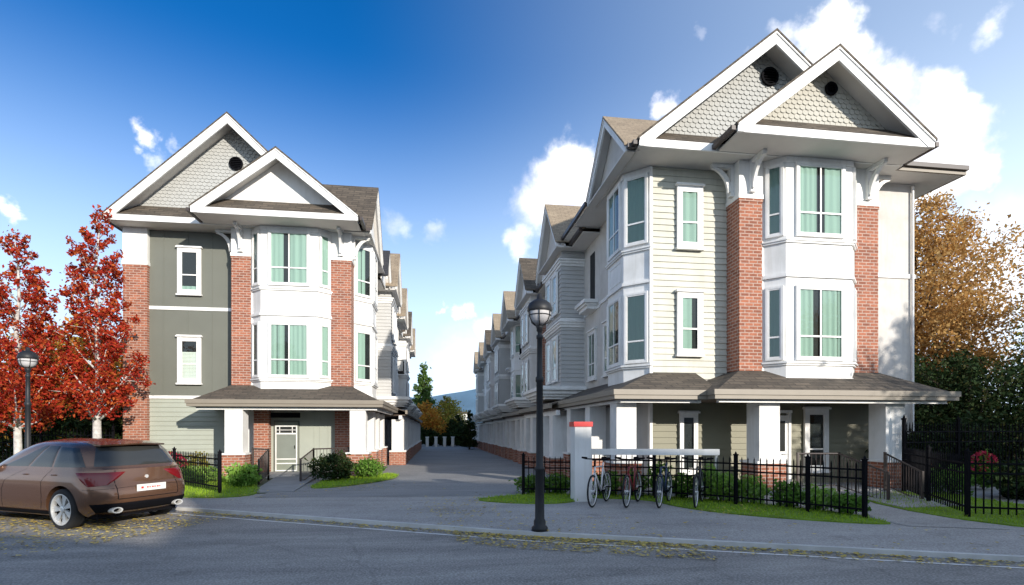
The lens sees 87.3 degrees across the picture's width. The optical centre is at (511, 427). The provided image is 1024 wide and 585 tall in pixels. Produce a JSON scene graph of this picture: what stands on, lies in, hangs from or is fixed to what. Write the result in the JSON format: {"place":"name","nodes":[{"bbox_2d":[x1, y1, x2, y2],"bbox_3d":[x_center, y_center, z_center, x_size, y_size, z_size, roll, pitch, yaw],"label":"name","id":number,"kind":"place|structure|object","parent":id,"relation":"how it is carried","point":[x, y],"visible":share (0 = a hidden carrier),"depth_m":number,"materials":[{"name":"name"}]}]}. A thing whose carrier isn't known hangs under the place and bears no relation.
{"place":"outdoors","nodes":[
{"label":"outdoors","id":0,"kind":"place"},
{"bbox_2d":[0,413,24,462],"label":"hedge bush","id":1,"kind":"object","parent":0,"point":[4,444],"visible":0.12,"depth_m":20.05,"materials":[{"name":"green plant"}]},
{"bbox_2d":[12,391,103,448],"bbox_3d":[-17.159,0.061,20.439,3.143,3.365,2.917,0,0,-34],"label":"hedge bush","id":2,"kind":"object","parent":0,"point":[59,422],"visible":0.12,"depth_m":19.80,"materials":[{"name":"green plant"}]},
{"bbox_2d":[62,389,122,438],"bbox_3d":[-14.758,0.094,20.334,3.422,3.312,2.345,0,0,-8],"label":"hedge bush","id":3,"kind":"object","parent":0,"point":[106,425],"visible":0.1,"depth_m":19.67,"materials":[{"name":"green plant"}]},
{"bbox_2d":[183,478,257,497],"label":"lawn","id":4,"kind":"structure","parent":0,"point":[225,495],"depth_m":13.20,"materials":[{"name":"green plant"}]},
{"bbox_2d":[0,225,71,454],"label":"red maple","id":5,"kind":"object","parent":4,"relation":"on","point":[12,386],"visible":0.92,"depth_m":16.20,"materials":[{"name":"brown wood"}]},
{"bbox_2d":[32,204,155,437],"bbox_3d":[-13.457,-2.717,17.010,3.098,8.897,2.646,0,0,-8],"label":"red maple","id":6,"kind":"object","parent":4,"relation":"on","point":[108,346],"visible":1,"depth_m":16.89,"materials":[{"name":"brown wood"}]},
{"bbox_2d":[169,447,221,492],"bbox_3d":[-9.835,1.109,15.203,6.605,1.163,0.518,0,0,33],"label":"picket fence","id":7,"kind":"object","parent":4,"relation":"on","point":[218,465],"visible":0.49,"depth_m":14.03,"materials":[{"name":"black metal"}]},
{"bbox_2d":[224,461,262,481],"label":"shrub","id":8,"kind":"object","parent":4,"relation":"on","point":[249,468],"visible":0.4,"depth_m":15.51,"materials":[{"name":"green plant"}]},
{"bbox_2d":[228,471,259,486],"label":"shrub","id":9,"kind":"object","parent":4,"relation":"on","point":[241,479],"visible":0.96,"depth_m":14.62,"materials":[{"name":"green plant"}]},
{"bbox_2d":[258,444,598,496],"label":"lane","id":10,"kind":"structure","parent":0,"point":[455,470],"depth_m":17.68,"materials":[{"name":"grey asphalt"}]},
{"bbox_2d":[311,473,397,488],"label":"lawn","id":11,"kind":"structure","parent":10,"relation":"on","point":[354,480],"depth_m":15.88,"materials":[{"name":"green plant"}]},
{"bbox_2d":[304,450,359,480],"bbox_3d":[-5.563,1.150,16.653,1.572,1.018,1.364,0,0,-33],"label":"shrub","id":12,"kind":"object","parent":11,"relation":"on","point":[339,470],"visible":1,"depth_m":16.41,"materials":[{"name":"green plant"}]},
{"bbox_2d":[351,455,386,477],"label":"shrub","id":13,"kind":"object","parent":11,"relation":"on","point":[368,467],"visible":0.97,"depth_m":17.38,"materials":[{"name":"green plant"}]},
{"bbox_2d":[410,389,480,423],"bbox_3d":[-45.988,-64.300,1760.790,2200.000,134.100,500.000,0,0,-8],"label":"hills","id":14,"kind":"structure","parent":0,"point":[467,399],"depth_m":1689.39,"materials":[{"name":"blue"}]},
{"bbox_2d":[4,449,960,493],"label":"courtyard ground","id":15,"kind":"structure","parent":0,"point":[264,481],"depth_m":16.42,"materials":[{"name":"grey concrete"}]},
{"bbox_2d":[0,424,114,461],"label":"picket fence","id":16,"kind":"object","parent":15,"relation":"on","point":[40,435],"visible":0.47,"depth_m":18.24,"materials":[{"name":"black metal"}]},
{"bbox_2d":[0,315,122,452],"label":"orange tree","id":17,"kind":"object","parent":15,"relation":"on","point":[118,364],"visible":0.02,"depth_m":20.90,"materials":[{"name":"brown plant"}]},
{"bbox_2d":[100,111,398,477],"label":"corner townhouse","id":18,"kind":"structure","parent":15,"relation":"on","point":[252,266],"depth_m":19.20,"materials":[{"name":"white paint"}]},
{"bbox_2d":[175,245,202,295],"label":"window","id":19,"kind":"structure","parent":18,"relation":"in","point":[189,258],"depth_m":19.43,"materials":[{"name":"white paint"}]},
{"bbox_2d":[175,334,202,384],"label":"window","id":20,"kind":"structure","parent":18,"relation":"in","point":[189,347],"depth_m":19.43,"materials":[{"name":"white paint"}]},
{"bbox_2d":[252,230,259,286],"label":"window","id":21,"kind":"structure","parent":18,"relation":"in","point":[256,234],"depth_m":19.02,"materials":[{"name":"white paint"}]},
{"bbox_2d":[252,322,259,377],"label":"window","id":22,"kind":"structure","parent":18,"relation":"in","point":[256,325],"depth_m":19.01,"materials":[{"name":"white paint"}]},
{"bbox_2d":[275,422,297,471],"bbox_3d":[-8.230,0.710,19.577,0.800,1.840,0.071,0,0,-8],"label":"door","id":23,"kind":"structure","parent":18,"relation":"in","point":[286,433],"depth_m":19.59,"materials":[{"name":"paint"}]},
{"bbox_2d":[268,229,309,286],"bbox_3d":[-7.885,-6.010,18.988,1.410,1.940,0.075,0,0,-8],"label":"window","id":24,"kind":"structure","parent":18,"relation":"in","point":[288,250],"depth_m":19.00,"materials":[{"name":"green glass"}]},
{"bbox_2d":[268,321,309,377],"bbox_3d":[-7.885,-2.765,18.988,1.410,1.970,0.075,0,0,-8],"label":"window","id":25,"kind":"structure","parent":18,"relation":"in","point":[288,342],"depth_m":19.00,"materials":[{"name":"white paint"}]},
{"bbox_2d":[319,233,330,288],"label":"window","id":26,"kind":"structure","parent":18,"relation":"in","point":[324,240],"depth_m":19.37,"materials":[{"name":"white paint"}]},
{"bbox_2d":[319,323,330,378],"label":"window","id":27,"kind":"structure","parent":18,"relation":"in","point":[324,329],"depth_m":19.36,"materials":[{"name":"white paint"}]},
{"bbox_2d":[354,244,371,298],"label":"window","id":28,"kind":"structure","parent":18,"relation":"in","point":[363,262],"depth_m":20.72,"materials":[{"name":"green glass"}]},
{"bbox_2d":[354,330,371,381],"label":"window","id":29,"kind":"structure","parent":18,"relation":"in","point":[362,339],"depth_m":20.69,"materials":[{"name":"white paint"}]},
{"bbox_2d":[373,252,377,306],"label":"window","id":30,"kind":"structure","parent":18,"relation":"in","point":[375,262],"depth_m":21.78,"materials":[{"name":"white paint"}]},
{"bbox_2d":[373,333,377,384],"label":"window","id":31,"kind":"structure","parent":18,"relation":"in","point":[375,340],"depth_m":21.78,"materials":[{"name":"white paint"}]},
{"bbox_2d":[257,476,315,492],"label":"entry path","id":32,"kind":"structure","parent":15,"relation":"on","point":[283,483],"depth_m":15.26,"materials":[{"name":"concrete"}]},
{"bbox_2d":[376,250,412,464],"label":"terrace house","id":33,"kind":"structure","parent":15,"relation":"on","point":[390,298],"depth_m":27.09,"materials":[{"name":"white paint"}]},
{"bbox_2d":[382,288,417,457],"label":"terrace house","id":34,"kind":"structure","parent":15,"relation":"on","point":[402,319],"depth_m":35.23,"materials":[{"name":"white paint"}]},
{"bbox_2d":[393,311,420,453],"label":"terrace house","id":35,"kind":"structure","parent":15,"relation":"on","point":[405,339],"depth_m":40.99,"materials":[{"name":"white paint"}]},
{"bbox_2d":[412,361,442,443],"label":"cypress","id":36,"kind":"object","parent":15,"relation":"on","point":[423,389],"visible":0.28,"depth_m":74.58,"materials":[{"name":"green plant"}]},
{"bbox_2d":[416,400,448,445],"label":"broadleaf tree","id":37,"kind":"object","parent":15,"relation":"on","point":[433,421],"visible":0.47,"depth_m":65.62,"materials":[{"name":"brown plant"}]},
{"bbox_2d":[431,396,469,427],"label":"broadleaf tree","id":38,"kind":"object","parent":15,"relation":"on","point":[450,411],"visible":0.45,"depth_m":75.38,"materials":[{"name":"green plant"}]},
{"bbox_2d":[459,410,478,448],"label":"cypress","id":39,"kind":"object","parent":15,"relation":"on","point":[467,441],"visible":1,"depth_m":49.76,"materials":[{"name":"green plant"}]},
{"bbox_2d":[470,352,484,438],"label":"terrace house","id":40,"kind":"structure","parent":15,"relation":"on","point":[478,372],"depth_m":62.65,"materials":[{"name":"white paint"}]},
{"bbox_2d":[473,342,494,447],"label":"terrace house","id":41,"kind":"structure","parent":15,"relation":"on","point":[482,363],"depth_m":56.82,"materials":[{"name":"white paint"}]},
{"bbox_2d":[476,330,501,449],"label":"terrace house","id":42,"kind":"structure","parent":15,"relation":"on","point":[488,353],"depth_m":49.27,"materials":[{"name":"white paint"}]},
{"bbox_2d":[482,313,514,452],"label":"terrace house","id":43,"kind":"structure","parent":15,"relation":"on","point":[500,343],"depth_m":41.89,"materials":[{"name":"white paint"}]},
{"bbox_2d":[490,291,530,457],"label":"terrace house","id":44,"kind":"structure","parent":15,"relation":"on","point":[510,323],"depth_m":35.67,"materials":[{"name":"white paint"}]},
{"bbox_2d":[501,258,545,463],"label":"terrace house","id":45,"kind":"structure","parent":15,"relation":"on","point":[528,291],"depth_m":28.45,"materials":[{"name":"grey"}]},
{"bbox_2d":[519,204,599,474],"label":"terrace house","id":46,"kind":"structure","parent":15,"relation":"on","point":[568,271],"depth_m":21.05,"materials":[{"name":"beige paint"}]},
{"bbox_2d":[545,340,551,385],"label":"window","id":47,"kind":"structure","parent":46,"relation":"in","point":[548,345],"depth_m":23.08,"materials":[{"name":"white paint"}]},
{"bbox_2d":[551,271,557,317],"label":"window","id":48,"kind":"structure","parent":46,"relation":"in","point":[554,280],"depth_m":21.95,"materials":[{"name":"white paint"}]},
{"bbox_2d":[551,335,557,382],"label":"window","id":49,"kind":"structure","parent":46,"relation":"in","point":[554,341],"depth_m":21.92,"materials":[{"name":"white paint"}]},
{"bbox_2d":[586,327,596,381],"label":"window","id":50,"kind":"structure","parent":46,"relation":"in","point":[592,333],"depth_m":19.94,"materials":[{"name":"white paint"}]},
{"bbox_2d":[546,28,968,495],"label":"corner townhouse","id":51,"kind":"structure","parent":15,"relation":"on","point":[749,213],"depth_m":14.46,"materials":[{"name":"beige paint"}]},
{"bbox_2d":[607,182,621,261],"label":"window","id":52,"kind":"structure","parent":51,"relation":"in","point":[614,200],"depth_m":15.76,"materials":[{"name":"glass"}]},
{"bbox_2d":[607,296,621,368],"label":"window","id":53,"kind":"structure","parent":51,"relation":"in","point":[614,308],"depth_m":15.76,"materials":[{"name":"white paint"}]},
{"bbox_2d":[624,172,648,247],"bbox_3d":[3.428,-6.010,14.836,0.692,1.920,0.075,0,0,37],"label":"window","id":54,"kind":"structure","parent":51,"relation":"in","point":[636,188],"depth_m":14.85,"materials":[{"name":"teal glass"}]},
{"bbox_2d":[624,291,648,363],"bbox_3d":[3.428,-2.765,14.836,0.692,1.950,0.075,0,0,37],"label":"window","id":55,"kind":"structure","parent":51,"relation":"in","point":[636,305],"depth_m":14.85,"materials":[{"name":"white paint"}]},
{"bbox_2d":[678,411,699,474],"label":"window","id":56,"kind":"structure","parent":51,"relation":"in","point":[688,420],"depth_m":14.68,"materials":[{"name":"white paint"}]},
{"bbox_2d":[675,182,704,250],"bbox_3d":[4.868,-5.777,14.664,0.820,1.815,0.125,0,0,-8],"label":"window","id":57,"kind":"structure","parent":51,"relation":"in","point":[689,196],"depth_m":14.68,"materials":[{"name":"green glass"}]},
{"bbox_2d":[675,289,704,356],"bbox_3d":[4.868,-2.868,14.664,0.820,1.835,0.125,0,0,-8],"label":"window","id":58,"kind":"structure","parent":51,"relation":"in","point":[689,302],"depth_m":14.69,"materials":[{"name":"white paint"}]},
{"bbox_2d":[765,162,783,238],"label":"window","id":59,"kind":"structure","parent":51,"relation":"in","point":[774,174],"depth_m":14.22,"materials":[{"name":"teal glass"}]},
{"bbox_2d":[765,285,783,360],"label":"window","id":60,"kind":"structure","parent":51,"relation":"in","point":[774,296],"depth_m":14.23,"materials":[{"name":"white paint"}]},
{"bbox_2d":[780,410,791,483],"bbox_3d":[7.410,0.530,15.038,0.910,2.060,0.125,0,0,-8],"label":"door","id":61,"kind":"structure","parent":51,"relation":"in","point":[785,421],"depth_m":15.06,"materials":[{"name":"white paint"}]},
{"bbox_2d":[802,407,831,472],"bbox_3d":[8.626,0.333,15.193,0.820,1.875,0.125,0,0,-8],"label":"door","id":62,"kind":"structure","parent":51,"relation":"in","point":[815,419],"depth_m":15.22,"materials":[{"name":"white paint"}]},
{"bbox_2d":[795,161,845,238],"bbox_3d":[8.143,-6.010,14.176,1.410,1.940,0.075,0,0,-8],"label":"window","id":63,"kind":"structure","parent":51,"relation":"in","point":[820,188],"depth_m":14.18,"materials":[{"name":"green glass"}]},
{"bbox_2d":[795,285,845,360],"bbox_3d":[8.143,-2.765,14.176,1.410,1.970,0.075,0,0,-8],"label":"window","id":64,"kind":"structure","parent":51,"relation":"in","point":[820,311],"depth_m":14.19,"materials":[{"name":"white paint"}]},
{"bbox_2d":[852,167,856,243],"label":"window","id":65,"kind":"structure","parent":51,"relation":"in","point":[854,173],"depth_m":14.37,"materials":[{"name":"white paint"}]},
{"bbox_2d":[852,288,856,362],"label":"window","id":66,"kind":"structure","parent":51,"relation":"in","point":[854,292],"depth_m":14.37,"materials":[{"name":"white paint"}]},
{"bbox_2d":[914,189,1023,387],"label":"broadleaf tree","id":67,"kind":"object","parent":15,"relation":"on","point":[941,323],"visible":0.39,"depth_m":23.30,"materials":[{"name":"brown plant"}]},
{"bbox_2d":[914,333,1023,459],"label":"broadleaf tree","id":68,"kind":"object","parent":15,"relation":"on","point":[1002,379],"visible":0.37,"depth_m":18.18,"materials":[{"name":"green plant"}]},
{"bbox_2d":[983,397,1023,466],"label":"hedge bush","id":69,"kind":"object","parent":15,"relation":"on","point":[1007,420],"visible":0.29,"depth_m":16.55,"materials":[{"name":"green plant"}]},
{"bbox_2d":[991,298,1023,403],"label":"broadleaf tree","id":70,"kind":"object","parent":15,"relation":"on","point":[1019,344],"visible":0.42,"depth_m":21.55,"materials":[{"name":"brown plant"}]},
{"bbox_2d":[0,511,1023,584],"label":"road","id":71,"kind":"structure","parent":0,"point":[225,551],"depth_m":6.77,"materials":[{"name":"grey asphalt"}]},
{"bbox_2d":[0,438,184,529],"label":"parked car","id":72,"kind":"object","parent":71,"relation":"on","point":[68,483],"visible":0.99,"depth_m":9.21,"materials":[{"name":"brown metal"}]},
{"bbox_2d":[0,481,1023,568],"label":"fallen leaves","id":73,"kind":"object","parent":71,"relation":"on","point":[642,543],"visible":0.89,"depth_m":8.13,"materials":[{"name":"yellow plant"}]},
{"bbox_2d":[168,510,1023,566],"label":"gutter","id":74,"kind":"object","parent":71,"relation":"on","point":[933,559],"visible":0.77,"depth_m":7.73,"materials":[{"name":"concrete"}]},
{"bbox_2d":[172,506,1023,561],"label":"kerb","id":75,"kind":"structure","parent":71,"relation":"on","point":[956,555],"depth_m":7.94,"materials":[{"name":"concrete"}]},
{"bbox_2d":[0,0,1023,413],"label":"sky","id":76,"kind":"structure","parent":0,"point":[467,118],"materials":[{"name":"blue"}]},
{"bbox_2d":[176,483,1023,554],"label":"sidewalk","id":77,"kind":"structure","parent":0,"point":[665,521],"depth_m":9.37,"materials":[{"name":"concrete"}]},
{"bbox_2d":[16,347,38,447],"bbox_3d":[-11.513,-0.150,12.769,0.400,3.560,0.400,0,0,-8],"label":"street lamp","id":78,"kind":"object","parent":77,"relation":"on","point":[27,358],"visible":0.76,"depth_m":12.72,"materials":[{"name":"metal"}]},
{"bbox_2d":[479,493,574,503],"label":"lawn","id":79,"kind":"structure","parent":77,"relation":"on","point":[525,501],"depth_m":11.97,"materials":[{"name":"green plant"}]},
{"bbox_2d":[521,452,570,494],"bbox_3d":[0.847,1.137,12.919,1.248,1.106,0.100,0,0,5],"label":"picket fence","id":80,"kind":"object","parent":79,"relation":"on","point":[528,468],"visible":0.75,"depth_m":12.91,"materials":[{"name":"black metal"}]},
{"bbox_2d":[545,470,569,493],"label":"shrub","id":81,"kind":"object","parent":79,"relation":"on","point":[552,483],"visible":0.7,"depth_m":13.13,"materials":[{"name":"green plant"}]},
{"bbox_2d":[527,294,551,531],"bbox_3d":[0.438,-0.250,8.504,0.400,3.760,0.400,0,0,-8],"label":"street lamp","id":82,"kind":"object","parent":77,"relation":"on","point":[539,309],"visible":1,"depth_m":8.45,"materials":[{"name":"metal"}]},
{"bbox_2d":[569,422,592,501],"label":"gate pillar","id":83,"kind":"structure","parent":77,"relation":"on","point":[580,449],"depth_m":11.90,"materials":[{"name":"white paint"}]},
{"bbox_2d":[582,456,610,507],"bbox_3d":[1.872,1.113,11.442,0.631,1.022,1.708,0,0,26],"label":"bicycle","id":84,"kind":"object","parent":77,"relation":"on","point":[603,482],"visible":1,"depth_m":11.27,"materials":[{"name":"metal"}]},
{"bbox_2d":[615,457,644,507],"bbox_3d":[2.565,1.113,11.416,0.631,1.022,1.708,0,0,26],"label":"bicycle","id":85,"kind":"object","parent":77,"relation":"on","point":[633,485],"visible":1,"depth_m":11.21,"materials":[{"name":"metal"}]},
{"bbox_2d":[591,449,719,498],"bbox_3d":[3.204,1.052,12.206,2.917,1.155,0.120,0,0,4],"label":"bike rack","id":86,"kind":"object","parent":77,"relation":"on","point":[716,452],"visible":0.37,"depth_m":12.15,"materials":[{"name":"white metal"}]},
{"bbox_2d":[646,457,676,507],"bbox_3d":[3.221,1.113,11.353,0.631,1.022,1.708,0,0,27],"label":"bicycle","id":87,"kind":"object","parent":77,"relation":"on","point":[664,487],"visible":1,"depth_m":11.14,"materials":[{"name":"metal"}]},
{"bbox_2d":[682,457,713,507],"bbox_3d":[3.948,1.113,11.330,0.631,1.022,1.708,0,0,26],"label":"bicycle","id":88,"kind":"object","parent":77,"relation":"on","point":[698,490],"visible":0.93,"depth_m":11.08,"materials":[{"name":"metal"}]},
{"bbox_2d":[796,452,839,491],"bbox_3d":[7.674,1.135,13.452,1.109,1.050,0.054,0,0,-3],"label":"railing","id":89,"kind":"object","parent":77,"relation":"on","point":[797,463],"visible":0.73,"depth_m":13.45,"materials":[{"name":"black metal"}]},
{"bbox_2d":[865,428,952,476],"bbox_3d":[11.355,0.817,15.380,2.511,1.700,1.542,0,0,-8],"label":"hedge bush","id":90,"kind":"object","parent":77,"relation":"on","point":[922,444],"visible":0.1,"depth_m":15.06,"materials":[{"name":"green plant"}]},
{"bbox_2d":[901,415,1023,491],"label":"picket fence","id":91,"kind":"object","parent":77,"relation":"on","point":[957,431],"visible":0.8,"depth_m":14.72,"materials":[{"name":"black metal"}]},
{"bbox_2d":[927,410,1013,480],"bbox_3d":[13.354,0.560,15.893,2.794,2.253,1.634,0,0,-8],"label":"hedge bush","id":92,"kind":"object","parent":77,"relation":"on","point":[981,419],"visible":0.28,"depth_m":15.70,"materials":[{"name":"green plant"}]},
{"bbox_2d":[963,448,998,489],"bbox_3d":[12.457,1.088,14.175,0.889,1.130,0.706,0,0,-8],"label":"flowering shrub","id":93,"kind":"object","parent":77,"relation":"on","point":[980,467],"visible":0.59,"depth_m":14.07,"materials":[{"name":"red plant"}]},
{"bbox_2d":[184,472,1023,524],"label":"grass","id":94,"kind":"structure","parent":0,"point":[385,476],"depth_m":11.45,"materials":[{"name":"green plant"}]},
{"bbox_2d":[592,494,890,524],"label":"lawn","id":95,"kind":"structure","parent":0,"point":[785,516],"depth_m":10.33,"materials":[{"name":"green plant"}]},
{"bbox_2d":[667,471,696,497],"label":"shrub","id":96,"kind":"object","parent":95,"relation":"on","point":[684,483],"visible":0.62,"depth_m":12.18,"materials":[{"name":"green plant"}]},
{"bbox_2d":[695,461,722,499],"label":"shrub","id":97,"kind":"object","parent":95,"relation":"on","point":[708,480],"visible":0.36,"depth_m":11.88,"materials":[{"name":"green plant"}]},
{"bbox_2d":[712,469,743,501],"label":"shrub","id":98,"kind":"object","parent":95,"relation":"on","point":[726,484],"visible":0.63,"depth_m":11.66,"materials":[{"name":"green plant"}]},
{"bbox_2d":[592,451,868,517],"bbox_3d":[4.237,1.091,11.323,5.487,1.197,0.659,0,0,35],"label":"picket fence","id":99,"kind":"object","parent":95,"relation":"on","point":[808,475],"visible":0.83,"depth_m":10.89,"materials":[{"name":"black metal"}]},
{"bbox_2d":[738,474,771,503],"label":"shrub","id":100,"kind":"object","parent":95,"relation":"on","point":[757,489],"visible":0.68,"depth_m":11.48,"materials":[{"name":"green plant"}]},
{"bbox_2d":[768,479,804,506],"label":"shrub","id":101,"kind":"object","parent":95,"relation":"on","point":[790,491],"visible":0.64,"depth_m":10.93,"materials":[{"name":"green plant"}]},
{"bbox_2d":[794,482,837,509],"bbox_3d":[6.027,1.375,10.606,0.877,0.565,0.769,0,0,44],"label":"shrub","id":102,"kind":"object","parent":95,"relation":"on","point":[819,495],"visible":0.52,"depth_m":10.45,"materials":[{"name":"green plant"}]},
{"bbox_2d":[829,490,871,513],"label":"shrub","id":103,"kind":"object","parent":95,"relation":"on","point":[851,500],"visible":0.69,"depth_m":9.96,"materials":[{"name":"green plant"}]},
{"bbox_2d":[836,490,1005,528],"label":"entry path","id":104,"kind":"structure","parent":0,"point":[899,516],"depth_m":9.96,"materials":[{"name":"concrete"}]},
{"bbox_2d":[837,453,889,499],"bbox_3d":[8.263,1.310,12.676,0.053,1.400,1.656,0,0,-4],"label":"railing","id":105,"kind":"object","parent":104,"relation":"on","point":[887,483],"visible":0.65,"depth_m":12.34,"materials":[{"name":"black metal"}]},
{"bbox_2d":[883,452,923,498],"bbox_3d":[9.328,1.310,12.826,0.064,1.400,1.755,0,0,11],"label":"railing","id":106,"kind":"object","parent":104,"relation":"on","point":[921,475],"visible":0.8,"depth_m":12.77,"materials":[{"name":"black metal"}]},
{"bbox_2d":[869,492,1023,526],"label":"lawn","id":107,"kind":"structure","parent":0,"point":[956,513],"depth_m":10.09,"materials":[{"name":"green plant"}]},
{"bbox_2d":[904,444,963,511],"bbox_3d":[9.117,1.023,11.784,0.132,1.334,4.407,0,0,24],"label":"picket fence","id":108,"kind":"object","parent":107,"relation":"on","point":[918,459],"visible":0.92,"depth_m":11.33,"materials":[{"name":"black metal"}]},
{"bbox_2d":[931,464,978,494],"bbox_3d":[10.856,1.254,13.322,1.047,0.805,1.126,0,0,26],"label":"shrub","id":109,"kind":"object","parent":107,"relation":"on","point":[972,478],"visible":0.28,"depth_m":13.13,"materials":[{"name":"green plant"}]},
{"bbox_2d":[963,448,1023,516],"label":"picket fence","id":110,"kind":"object","parent":107,"relation":"on","point":[967,482],"visible":1,"depth_m":9.67,"materials":[{"name":"black metal"}]},
{"bbox_2d":[985,458,1023,499],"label":"hedge bush","id":111,"kind":"object","parent":107,"relation":"on","point":[1012,485],"visible":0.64,"depth_m":12.13,"materials":[{"name":"green plant"}]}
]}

